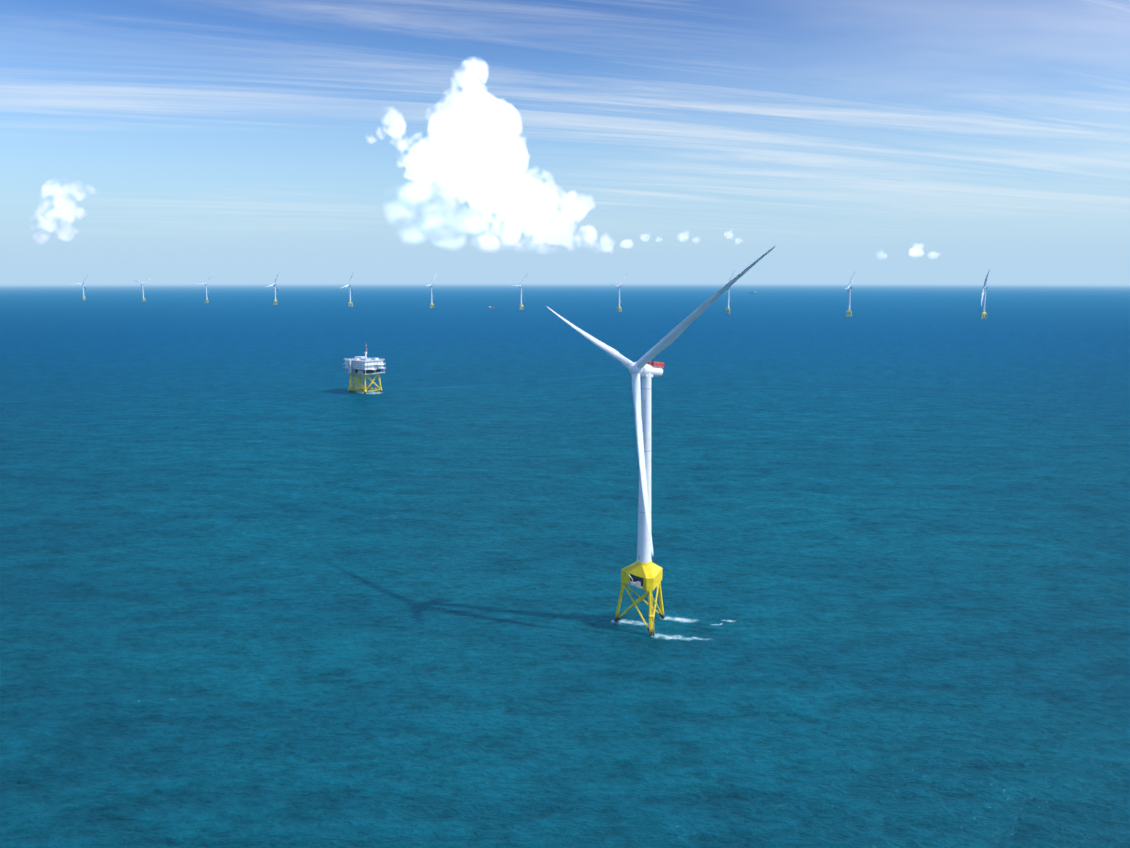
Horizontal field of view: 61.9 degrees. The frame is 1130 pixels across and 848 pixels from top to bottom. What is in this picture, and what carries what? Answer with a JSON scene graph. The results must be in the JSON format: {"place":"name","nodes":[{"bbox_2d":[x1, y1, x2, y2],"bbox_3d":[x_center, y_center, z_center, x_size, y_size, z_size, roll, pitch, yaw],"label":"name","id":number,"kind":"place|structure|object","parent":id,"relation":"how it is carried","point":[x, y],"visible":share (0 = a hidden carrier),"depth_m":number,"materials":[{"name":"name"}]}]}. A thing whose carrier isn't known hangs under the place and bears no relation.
{"place":"outdoors","nodes":[
{"label":"outdoors","id":0,"kind":"place"},
{"bbox_2d":[0,283,1129,847],"bbox_3d":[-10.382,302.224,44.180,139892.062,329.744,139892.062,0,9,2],"label":"sea water","id":1,"kind":"structure","parent":0,"point":[268,579],"depth_m":461.70,"materials":[{"name":"blue liquid"}]},
{"bbox_2d":[77,275,87,300],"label":"wind turbine","id":2,"kind":"object","parent":1,"relation":"on","point":[82,283],"visible":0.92,"depth_m":5708.17,"materials":[{"name":"white paint"}]},
{"bbox_2d":[135,279,149,302],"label":"wind turbine","id":3,"kind":"object","parent":1,"relation":"on","point":[143,298],"visible":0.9,"depth_m":5385.66,"materials":[{"name":"white paint"}]},
{"bbox_2d":[197,274,212,303],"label":"wind turbine","id":4,"kind":"object","parent":1,"relation":"on","point":[205,284],"visible":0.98,"depth_m":5095.36,"materials":[{"name":"white paint"}]},
{"bbox_2d":[267,273,280,304],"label":"wind turbine","id":5,"kind":"object","parent":1,"relation":"on","point":[274,284],"visible":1,"depth_m":4833.74,"materials":[{"name":"white paint"}]},
{"bbox_2d":[342,272,354,306],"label":"wind turbine","id":6,"kind":"object","parent":1,"relation":"on","point":[349,285],"visible":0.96,"depth_m":4527.19,"materials":[{"name":"white paint"}]},
{"bbox_2d":[344,349,384,393],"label":"offshore substation","id":7,"kind":"object","parent":1,"relation":"on","point":[358,366],"visible":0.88,"depth_m":1154.72,"materials":[{"name":"white paint"}]},
{"bbox_2d":[426,273,436,308],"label":"wind turbine","id":8,"kind":"object","parent":1,"relation":"on","point":[430,285],"visible":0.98,"depth_m":4288.99,"materials":[{"name":"white paint"}]},
{"bbox_2d":[513,274,527,309],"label":"wind turbine","id":9,"kind":"object","parent":1,"relation":"on","point":[521,305],"visible":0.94,"depth_m":4045.23,"materials":[{"name":"white paint"}]},
{"bbox_2d":[612,274,626,312],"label":"wind turbine","id":10,"kind":"object","parent":1,"relation":"on","point":[618,286],"visible":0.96,"depth_m":3802.10,"materials":[{"name":"white paint"}]},
{"bbox_2d":[546,246,774,636],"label":"wind turbine","id":11,"kind":"object","parent":1,"relation":"on","point":[643,572],"visible":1,"depth_m":371.87,"materials":[{"name":"white paint"}]},
{"bbox_2d":[725,270,734,314],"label":"wind turbine","id":12,"kind":"object","parent":1,"relation":"on","point":[728,308],"visible":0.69,"depth_m":3584.14,"materials":[{"name":"white paint"}]},
{"bbox_2d":[846,271,855,317],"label":"wind turbine","id":13,"kind":"object","parent":1,"relation":"on","point":[849,296],"visible":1,"depth_m":3330.64,"materials":[{"name":"white paint"}]},
{"bbox_2d":[981,270,989,319],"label":"wind turbine","id":14,"kind":"object","parent":1,"relation":"on","point":[984,312],"visible":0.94,"depth_m":3151.15,"materials":[{"name":"white paint"}]},
{"bbox_2d":[0,0,1129,283],"label":"sky","id":15,"kind":"structure","parent":0,"point":[159,141],"materials":[{"name":"blue"}]}
]}

